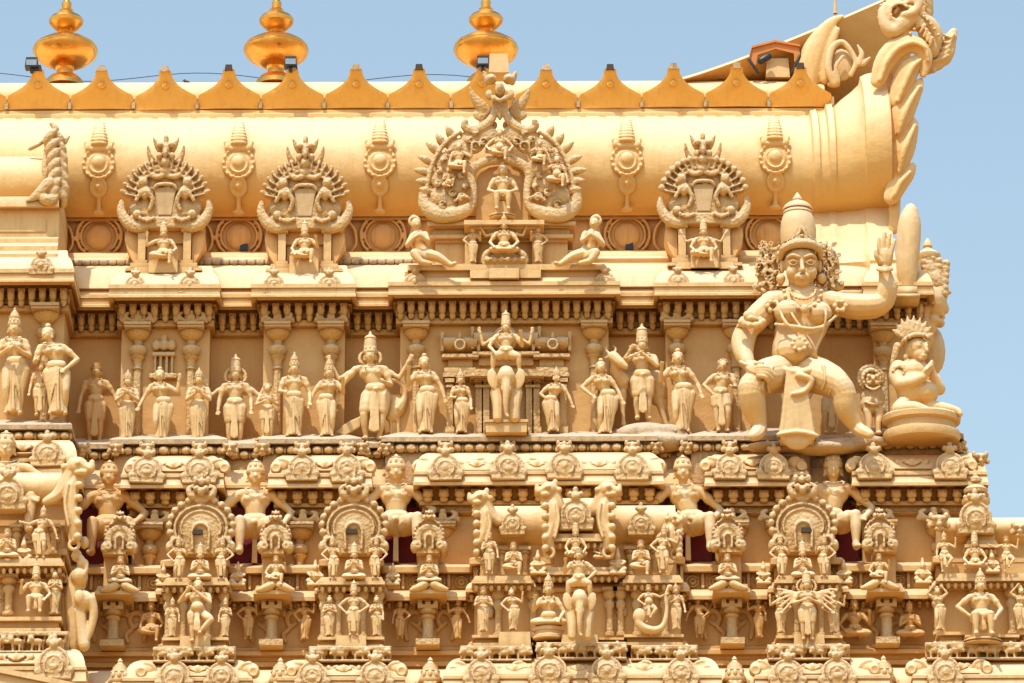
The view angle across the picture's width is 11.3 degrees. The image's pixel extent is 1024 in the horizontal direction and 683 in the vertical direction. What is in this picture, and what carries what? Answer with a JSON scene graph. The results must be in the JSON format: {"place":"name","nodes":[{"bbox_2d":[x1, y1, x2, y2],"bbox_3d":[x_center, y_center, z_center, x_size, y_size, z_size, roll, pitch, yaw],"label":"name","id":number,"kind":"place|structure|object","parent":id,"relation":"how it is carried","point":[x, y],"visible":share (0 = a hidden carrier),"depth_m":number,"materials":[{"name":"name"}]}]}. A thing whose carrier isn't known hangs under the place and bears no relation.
{"place":"outdoors","nodes":[
{"label":"outdoors","id":0,"kind":"place"},
{"bbox_2d":[0,0,1023,517],"label":"sky","id":1,"kind":"structure","parent":0,"point":[966,188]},
{"label":"ground","id":2,"kind":"structure","parent":0,"visible":0},
{"bbox_2d":[0,0,1023,682],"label":"temple tower","id":3,"kind":"structure","parent":2,"relation":"on","point":[836,174],"depth_m":67.67,"materials":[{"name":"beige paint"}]},
{"bbox_2d":[0,307,31,415],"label":"standing statue","id":4,"kind":"object","parent":3,"relation":"on","point":[15,370],"visible":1,"depth_m":66.55,"materials":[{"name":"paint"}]},
{"bbox_2d":[0,430,40,532],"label":"seated guardian statue","id":5,"kind":"object","parent":3,"relation":"on","point":[7,445],"visible":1,"depth_m":65.44,"materials":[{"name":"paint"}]},
{"bbox_2d":[0,122,69,256],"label":"roof gable","id":6,"kind":"structure","parent":3,"relation":"on","point":[34,193],"depth_m":67.80,"materials":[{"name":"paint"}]},
{"bbox_2d":[28,430,65,467],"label":"shell antefix","id":7,"kind":"object","parent":3,"relation":"on","point":[47,451],"visible":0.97,"depth_m":65.55,"materials":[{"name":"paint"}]},
{"bbox_2d":[0,453,94,652],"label":"vaulted shrine","id":8,"kind":"object","parent":3,"relation":"on","point":[21,629],"visible":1,"depth_m":64.71,"materials":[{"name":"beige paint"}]},
{"bbox_2d":[19,561,51,612],"bbox_3d":[-5.926,3.050,64.296,0.403,0.726,0.279,0,-20,0],"label":"shrine statue","id":9,"kind":"object","parent":8,"relation":"on","point":[35,599],"visible":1,"depth_m":64.32,"materials":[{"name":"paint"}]},
{"bbox_2d":[33,633,73,679],"bbox_3d":[-5.632,3.903,63.696,0.507,0.624,0.255,-2,-28,2],"label":"shell antefix","id":10,"kind":"object","parent":3,"relation":"on","point":[54,661],"visible":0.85,"depth_m":63.57,"materials":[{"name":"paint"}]},
{"bbox_2d":[32,323,79,415],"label":"standing statue","id":11,"kind":"object","parent":3,"relation":"on","point":[56,373],"visible":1,"depth_m":66.44,"materials":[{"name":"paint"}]},
{"bbox_2d":[33,0,97,82],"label":"finial","id":12,"kind":"object","parent":3,"relation":"on","point":[64,51],"visible":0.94,"depth_m":70.87,"materials":[{"name":"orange metal"}]},
{"bbox_2d":[64,532,97,651],"bbox_3d":[-5.381,3.115,64.589,0.300,1.611,0.411,16,-26,-38],"label":"rearing beast","id":13,"kind":"object","parent":3,"relation":"on","point":[80,602],"visible":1,"depth_m":64.42,"materials":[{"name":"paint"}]},
{"bbox_2d":[76,363,119,440],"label":"standing statue","id":14,"kind":"object","parent":3,"relation":"on","point":[95,408],"visible":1,"depth_m":67.48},
{"bbox_2d":[82,122,114,215],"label":"medallion","id":15,"kind":"object","parent":3,"relation":"attached to","point":[98,161],"visible":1,"depth_m":68.89,"materials":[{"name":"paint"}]},
{"bbox_2d":[95,510,138,651],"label":"niche","id":16,"kind":"object","parent":3,"relation":"attached to","point":[114,598],"visible":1,"depth_m":65.30,"materials":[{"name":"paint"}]},
{"bbox_2d":[78,460,148,555],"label":"seated guardian statue","id":17,"kind":"object","parent":16,"relation":"on","point":[108,501],"visible":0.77,"depth_m":66.21,"materials":[{"name":"stone"}]},
{"bbox_2d":[114,370,139,436],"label":"standing statue","id":18,"kind":"object","parent":3,"relation":"on","point":[127,394],"visible":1,"depth_m":67.08,"materials":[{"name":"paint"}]},
{"bbox_2d":[127,446,165,483],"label":"shell antefix","id":19,"kind":"object","parent":3,"relation":"on","point":[147,468],"visible":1,"depth_m":66.13,"materials":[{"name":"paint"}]},
{"bbox_2d":[135,367,181,437],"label":"standing statue","id":20,"kind":"object","parent":3,"relation":"on","point":[163,407],"visible":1,"depth_m":67.05,"materials":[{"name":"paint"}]},
{"bbox_2d":[149,335,176,379],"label":"relief shrine","id":21,"kind":"object","parent":3,"relation":"attached to","point":[163,344],"visible":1,"depth_m":67.58,"materials":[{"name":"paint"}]},
{"bbox_2d":[117,134,212,272],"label":"arched dormer","id":22,"kind":"object","parent":3,"relation":"attached to","point":[168,188],"visible":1,"depth_m":68.25,"materials":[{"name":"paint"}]},
{"bbox_2d":[154,649,193,682],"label":"shell antefix","id":23,"kind":"object","parent":3,"relation":"on","point":[174,669],"visible":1,"depth_m":64.03,"materials":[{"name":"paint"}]},
{"bbox_2d":[152,474,236,664],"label":"miniature shrine","id":24,"kind":"object","parent":3,"relation":"on","point":[203,515],"visible":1,"depth_m":65.15,"materials":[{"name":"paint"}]},
{"bbox_2d":[177,577,213,642],"bbox_3d":[-3.942,3.335,64.480,0.462,0.862,0.241,0,-20,0],"label":"shrine statue","id":25,"kind":"object","parent":24,"relation":"on","point":[197,612],"visible":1,"depth_m":64.45,"materials":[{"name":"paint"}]},
{"bbox_2d":[185,368,211,436],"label":"standing statue","id":26,"kind":"object","parent":3,"relation":"on","point":[198,408],"visible":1,"depth_m":67.08,"materials":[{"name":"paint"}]},
{"bbox_2d":[180,445,218,488],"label":"shell antefix","id":27,"kind":"object","parent":3,"relation":"on","point":[198,464],"visible":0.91,"depth_m":66.14,"materials":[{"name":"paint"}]},
{"bbox_2d":[203,651,238,682],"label":"shell antefix","id":28,"kind":"object","parent":3,"relation":"on","point":[221,670],"visible":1,"depth_m":64.03,"materials":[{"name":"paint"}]},
{"bbox_2d":[204,354,264,439],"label":"standing statue","id":29,"kind":"object","parent":3,"relation":"on","point":[234,406],"visible":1,"depth_m":67.43,"materials":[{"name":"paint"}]},
{"bbox_2d":[222,121,254,215],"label":"medallion","id":30,"kind":"object","parent":3,"relation":"attached to","point":[238,159],"visible":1,"depth_m":68.89,"materials":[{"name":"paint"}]},
{"bbox_2d":[255,383,278,442],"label":"standing statue","id":31,"kind":"object","parent":3,"relation":"on","point":[267,412],"visible":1,"depth_m":67.09,"materials":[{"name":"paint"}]},
{"bbox_2d":[253,510,294,650],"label":"niche","id":32,"kind":"object","parent":3,"relation":"attached to","point":[271,597],"visible":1,"depth_m":65.30,"materials":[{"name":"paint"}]},
{"bbox_2d":[224,459,294,564],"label":"seated guardian statue","id":33,"kind":"object","parent":32,"relation":"on","point":[256,499],"visible":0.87,"depth_m":66.19,"materials":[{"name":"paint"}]},
{"bbox_2d":[243,0,308,81],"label":"finial","id":34,"kind":"object","parent":3,"relation":"on","point":[272,47],"visible":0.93,"depth_m":70.86,"materials":[{"name":"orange metal"}]},
{"bbox_2d":[278,352,311,436],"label":"standing statue","id":35,"kind":"object","parent":3,"relation":"on","point":[294,401],"visible":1,"depth_m":67.09,"materials":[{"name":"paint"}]},
{"bbox_2d":[284,445,319,481],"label":"shell antefix","id":36,"kind":"object","parent":3,"relation":"on","point":[301,466],"visible":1,"depth_m":66.14,"materials":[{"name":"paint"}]},
{"bbox_2d":[257,135,352,273],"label":"arched dormer","id":37,"kind":"object","parent":3,"relation":"attached to","point":[308,189],"visible":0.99,"depth_m":68.25,"materials":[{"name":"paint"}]},
{"bbox_2d":[294,650,330,682],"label":"shell antefix","id":38,"kind":"object","parent":3,"relation":"on","point":[312,670],"visible":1,"depth_m":64.03,"materials":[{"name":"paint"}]},
{"bbox_2d":[307,357,344,436],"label":"standing statue","id":39,"kind":"object","parent":3,"relation":"on","point":[325,403],"visible":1,"depth_m":67.08,"materials":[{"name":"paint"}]},
{"bbox_2d":[329,442,364,483],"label":"shell antefix","id":40,"kind":"object","parent":3,"relation":"on","point":[346,463],"visible":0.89,"depth_m":66.15,"materials":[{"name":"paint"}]},
{"bbox_2d":[309,473,391,663],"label":"miniature shrine","id":41,"kind":"object","parent":3,"relation":"on","point":[350,516],"visible":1,"depth_m":65.11,"materials":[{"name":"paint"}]},
{"bbox_2d":[338,580,369,635],"bbox_3d":[-1.974,3.326,64.547,0.404,0.740,0.116,0,-20,0],"label":"shrine statue","id":42,"kind":"object","parent":41,"relation":"on","point":[353,614],"visible":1,"depth_m":64.51,"materials":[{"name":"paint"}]},
{"bbox_2d":[326,331,413,440],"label":"standing statue","id":43,"kind":"object","parent":3,"relation":"on","point":[375,398],"visible":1,"depth_m":67.23,"materials":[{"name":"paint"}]},
{"bbox_2d":[334,378,407,434],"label":"peacock statue","id":44,"kind":"object","parent":3,"relation":"on","point":[397,407],"visible":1,"depth_m":67.22,"materials":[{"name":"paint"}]},
{"bbox_2d":[355,650,393,682],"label":"shell antefix","id":45,"kind":"object","parent":3,"relation":"on","point":[374,670],"visible":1,"depth_m":64.03,"materials":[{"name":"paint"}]},
{"bbox_2d":[363,120,396,214],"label":"medallion","id":46,"kind":"object","parent":3,"relation":"attached to","point":[379,157],"visible":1,"depth_m":68.89,"materials":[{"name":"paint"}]},
{"bbox_2d":[368,454,436,563],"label":"seated guardian statue","id":47,"kind":"object","parent":3,"relation":"on","point":[396,496],"visible":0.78,"depth_m":66.21,"materials":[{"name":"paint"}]},
{"bbox_2d":[406,353,447,433],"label":"standing statue","id":48,"kind":"object","parent":3,"relation":"on","point":[427,397],"visible":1,"depth_m":67.08,"materials":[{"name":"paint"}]},
{"bbox_2d":[409,509,448,650],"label":"pilaster","id":49,"kind":"object","parent":3,"relation":"attached to","point":[427,597],"visible":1,"depth_m":65.30,"materials":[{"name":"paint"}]},
{"bbox_2d":[427,444,463,481],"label":"shell antefix","id":50,"kind":"object","parent":3,"relation":"on","point":[445,465],"visible":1,"depth_m":66.05,"materials":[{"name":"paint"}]},
{"bbox_2d":[449,369,472,433],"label":"standing statue","id":51,"kind":"object","parent":3,"relation":"on","point":[463,407],"visible":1,"depth_m":67.01,"materials":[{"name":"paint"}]},
{"bbox_2d":[463,647,499,682],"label":"shell antefix","id":52,"kind":"object","parent":3,"relation":"on","point":[481,668],"visible":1,"depth_m":63.97,"materials":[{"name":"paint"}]},
{"bbox_2d":[453,0,518,81],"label":"finial","id":53,"kind":"object","parent":3,"relation":"on","point":[485,22],"visible":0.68,"depth_m":70.88,"materials":[{"name":"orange metal"}]},
{"bbox_2d":[405,53,604,280],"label":"great arch","id":54,"kind":"structure","parent":3,"relation":"attached to","point":[556,211],"depth_m":68.10,"materials":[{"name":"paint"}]},
{"bbox_2d":[405,215,456,266],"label":"reclining statue","id":55,"kind":"object","parent":54,"relation":"on","point":[421,252],"visible":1,"depth_m":67.50,"materials":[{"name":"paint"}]},
{"bbox_2d":[487,162,518,219],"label":"arch statue","id":56,"kind":"object","parent":54,"relation":"on","point":[502,194],"visible":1,"depth_m":67.95,"materials":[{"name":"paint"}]},
{"bbox_2d":[478,214,527,253],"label":"arch statue","id":57,"kind":"object","parent":54,"relation":"on","point":[503,235],"visible":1,"depth_m":67.64,"materials":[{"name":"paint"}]},
{"bbox_2d":[553,214,605,266],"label":"reclining statue","id":58,"kind":"object","parent":54,"relation":"on","point":[587,252],"visible":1,"depth_m":67.50,"materials":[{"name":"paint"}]},
{"bbox_2d":[441,326,570,433],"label":"relief shrine","id":59,"kind":"object","parent":3,"relation":"attached to","point":[537,377],"visible":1,"depth_m":67.40,"materials":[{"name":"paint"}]},
{"bbox_2d":[484,419,527,435],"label":"statue plinth","id":60,"kind":"structure","parent":3,"relation":"on","point":[506,427],"depth_m":66.59,"materials":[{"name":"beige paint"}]},
{"bbox_2d":[487,366,524,422],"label":"elephant statue","id":61,"kind":"object","parent":60,"relation":"on","point":[506,383],"visible":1,"depth_m":66.64,"materials":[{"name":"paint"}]},
{"bbox_2d":[477,310,533,370],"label":"rider statue","id":62,"kind":"object","parent":61,"relation":"on","point":[506,340],"visible":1,"depth_m":67.14,"materials":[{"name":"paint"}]},
{"bbox_2d":[489,440,526,480],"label":"shell antefix","id":63,"kind":"object","parent":3,"relation":"on","point":[507,463],"visible":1,"depth_m":66.06,"materials":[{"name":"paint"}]},
{"bbox_2d":[527,643,571,682],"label":"shell antefix","id":64,"kind":"object","parent":3,"relation":"on","point":[549,666],"visible":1,"depth_m":63.96,"materials":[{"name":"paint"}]},
{"bbox_2d":[539,366,574,432],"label":"standing statue","id":65,"kind":"object","parent":3,"relation":"on","point":[551,406],"visible":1,"depth_m":67.03,"materials":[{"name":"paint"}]},
{"bbox_2d":[545,441,583,480],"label":"shell antefix","id":66,"kind":"object","parent":3,"relation":"on","point":[564,464],"visible":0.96,"depth_m":66.06,"materials":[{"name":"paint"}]},
{"bbox_2d":[459,479,697,661],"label":"long shrine","id":67,"kind":"object","parent":3,"relation":"on","point":[605,522],"visible":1,"depth_m":65.02,"materials":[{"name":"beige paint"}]},
{"bbox_2d":[530,573,566,641],"bbox_3d":[0.456,3.293,64.528,0.463,0.875,0.349,0,-20,0],"label":"shrine statue","id":68,"kind":"object","parent":67,"relation":"on","point":[548,623],"visible":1,"depth_m":64.44,"materials":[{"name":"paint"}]},
{"bbox_2d":[563,589,596,640],"bbox_3d":[0.819,3.412,64.117,0.390,0.647,0.377,13,-24,-33],"label":"elephant statue","id":69,"kind":"object","parent":3,"relation":"on","point":[579,605],"visible":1,"depth_m":64.02,"materials":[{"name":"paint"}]},
{"bbox_2d":[563,548,596,595],"bbox_3d":[0.853,2.886,64.428,0.428,0.674,0.224,0,-20,0],"label":"shrine statue","id":70,"kind":"object","parent":69,"relation":"on","point":[578,566],"visible":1,"depth_m":64.43,"materials":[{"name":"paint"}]},
{"bbox_2d":[580,358,625,433],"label":"standing statue","id":71,"kind":"object","parent":3,"relation":"on","point":[608,399],"visible":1,"depth_m":67.07,"materials":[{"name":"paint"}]},
{"bbox_2d":[587,646,626,682],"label":"shell antefix","id":72,"kind":"object","parent":3,"relation":"on","point":[606,667],"visible":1,"depth_m":63.97,"materials":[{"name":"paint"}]},
{"bbox_2d":[610,119,643,212],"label":"medallion","id":73,"kind":"object","parent":3,"relation":"attached to","point":[626,160],"visible":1,"depth_m":68.89,"materials":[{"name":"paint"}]},
{"bbox_2d":[613,442,650,485],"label":"shell antefix","id":74,"kind":"object","parent":3,"relation":"on","point":[632,465],"visible":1,"depth_m":66.05,"materials":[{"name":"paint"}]},
{"bbox_2d":[604,345,668,426],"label":"cow statue","id":75,"kind":"object","parent":3,"relation":"on","point":[620,376],"visible":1,"depth_m":67.33,"materials":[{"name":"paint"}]},
{"bbox_2d":[615,422,691,452],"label":"rock mound","id":76,"kind":"object","parent":3,"relation":"on","point":[669,438],"visible":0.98,"depth_m":66.88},
{"bbox_2d":[623,323,658,420],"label":"standing statue","id":77,"kind":"object","parent":76,"relation":"on","point":[642,384],"visible":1,"depth_m":67.28,"materials":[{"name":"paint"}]},
{"bbox_2d":[658,348,704,431],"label":"standing statue","id":78,"kind":"object","parent":76,"relation":"on","point":[683,396],"visible":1,"depth_m":67.11,"materials":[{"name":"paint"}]},
{"bbox_2d":[662,646,699,682],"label":"shell antefix","id":79,"kind":"object","parent":3,"relation":"on","point":[681,668],"visible":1,"depth_m":63.97,"materials":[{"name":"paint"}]},
{"bbox_2d":[646,455,723,562],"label":"seated guardian statue","id":80,"kind":"object","parent":3,"relation":"on","point":[684,496],"visible":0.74,"depth_m":66.20,"materials":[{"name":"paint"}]},
{"bbox_2d":[657,132,750,269],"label":"arched dormer","id":81,"kind":"object","parent":3,"relation":"attached to","point":[702,183],"visible":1,"depth_m":68.26,"materials":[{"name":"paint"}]},
{"bbox_2d":[702,358,737,432],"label":"standing statue","id":82,"kind":"object","parent":3,"relation":"on","point":[721,399],"visible":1,"depth_m":67.12,"materials":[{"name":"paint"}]},
{"bbox_2d":[708,508,749,649],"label":"niche","id":83,"kind":"object","parent":3,"relation":"attached to","point":[730,597],"visible":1,"depth_m":65.30,"materials":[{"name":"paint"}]},
{"bbox_2d":[712,443,747,480],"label":"shell antefix","id":84,"kind":"object","parent":3,"relation":"on","point":[729,465],"visible":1,"depth_m":66.14,"materials":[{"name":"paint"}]},
{"bbox_2d":[755,442,791,480],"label":"shell antefix","id":85,"kind":"object","parent":3,"relation":"on","point":[773,465],"visible":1,"depth_m":66.14,"materials":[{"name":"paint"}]},
{"bbox_2d":[748,40,800,80],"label":"hooded lamp","id":86,"kind":"object","parent":3,"relation":"attached to","point":[777,69],"visible":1,"depth_m":70.57,"materials":[{"name":"metal"}]},
{"bbox_2d":[758,117,791,210],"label":"medallion","id":87,"kind":"object","parent":3,"relation":"attached to","point":[775,154],"visible":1,"depth_m":68.90,"materials":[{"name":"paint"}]},
{"bbox_2d":[768,649,806,682],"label":"shell antefix","id":88,"kind":"object","parent":3,"relation":"on","point":[787,669],"visible":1,"depth_m":64.02,"materials":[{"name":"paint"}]},
{"bbox_2d":[767,472,849,661],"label":"miniature shrine","id":89,"kind":"object","parent":3,"relation":"on","point":[803,512],"visible":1,"depth_m":65.17,"materials":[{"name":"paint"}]},
{"bbox_2d":[775,569,837,640],"bbox_3d":[3.679,3.271,64.482,0.780,0.944,0.208,0,-20,0],"label":"shrine statue","id":90,"kind":"object","parent":89,"relation":"on","point":[807,611],"visible":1,"depth_m":64.52,"materials":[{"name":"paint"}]},
{"bbox_2d":[745,436,888,455],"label":"rock mound","id":91,"kind":"object","parent":3,"relation":"on","point":[835,446],"visible":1,"depth_m":66.35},
{"bbox_2d":[731,192,896,449],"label":"guardian statue","id":92,"kind":"object","parent":91,"relation":"on","point":[801,310],"visible":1,"depth_m":66.75,"materials":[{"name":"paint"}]},
{"bbox_2d":[796,15,870,87],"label":"ridge horn","id":93,"kind":"object","parent":3,"relation":"on","point":[823,60],"visible":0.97,"depth_m":70.49,"materials":[{"name":"stone"}]},
{"bbox_2d":[818,647,856,682],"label":"shell antefix","id":94,"kind":"object","parent":3,"relation":"on","point":[836,668],"visible":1,"depth_m":64.02,"materials":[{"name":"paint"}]},
{"bbox_2d":[811,455,874,556],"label":"seated guardian statue","id":95,"kind":"object","parent":3,"relation":"on","point":[833,492],"visible":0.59,"depth_m":66.21,"materials":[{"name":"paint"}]},
{"bbox_2d":[840,599,871,636],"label":"relief statue","id":96,"kind":"object","parent":3,"relation":"attached to","point":[854,618],"visible":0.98,"depth_m":65.33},
{"bbox_2d":[857,364,884,434],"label":"lion statue","id":97,"kind":"object","parent":3,"relation":"on","point":[870,379],"visible":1,"depth_m":66.79,"materials":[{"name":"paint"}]},
{"bbox_2d":[855,442,893,480],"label":"shell antefix","id":98,"kind":"object","parent":3,"relation":"on","point":[874,464],"visible":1,"depth_m":66.13,"materials":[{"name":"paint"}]},
{"bbox_2d":[861,508,904,648],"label":"niche","id":99,"kind":"object","parent":3,"relation":"attached to","point":[879,533],"visible":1,"depth_m":65.30,"materials":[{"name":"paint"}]},
{"bbox_2d":[871,35,932,233],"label":"flame rim","id":100,"kind":"object","parent":3,"relation":"attached to","point":[904,85],"visible":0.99,"depth_m":69.05,"materials":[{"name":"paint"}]},
{"bbox_2d":[877,0,956,74],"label":"makara scroll","id":101,"kind":"object","parent":100,"relation":"attached to","point":[896,18],"visible":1,"depth_m":69.41,"materials":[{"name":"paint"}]},
{"bbox_2d":[894,203,920,308],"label":"guardian club","id":102,"kind":"object","parent":3,"relation":"attached to","point":[908,238],"visible":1,"depth_m":67.61,"materials":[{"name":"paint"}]},
{"bbox_2d":[881,316,962,447],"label":"praying statue","id":103,"kind":"object","parent":3,"relation":"on","point":[918,415],"visible":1,"depth_m":66.43,"materials":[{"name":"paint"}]},
{"bbox_2d":[916,238,950,373],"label":"guardian statue","id":104,"kind":"object","parent":3,"relation":"attached to","point":[935,266],"visible":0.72,"depth_m":68.00,"materials":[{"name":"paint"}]},
{"bbox_2d":[927,645,963,682],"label":"shell antefix","id":105,"kind":"object","parent":3,"relation":"on","point":[945,667],"visible":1,"depth_m":64.03,"materials":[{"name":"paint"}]},
{"bbox_2d":[932,442,968,480],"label":"shell antefix","id":106,"kind":"object","parent":3,"relation":"on","point":[950,464],"visible":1,"depth_m":66.13,"materials":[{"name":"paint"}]},
{"bbox_2d":[925,488,1023,661],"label":"vaulted shrine","id":107,"kind":"object","parent":3,"relation":"on","point":[975,514],"visible":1,"depth_m":65.02,"materials":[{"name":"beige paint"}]},
{"bbox_2d":[955,568,1002,643],"bbox_3d":[5.868,3.279,64.471,0.493,1.002,0.514,13,-24,-32],"label":"shrine statue","id":108,"kind":"object","parent":107,"relation":"on","point":[982,617],"visible":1,"depth_m":64.38,"materials":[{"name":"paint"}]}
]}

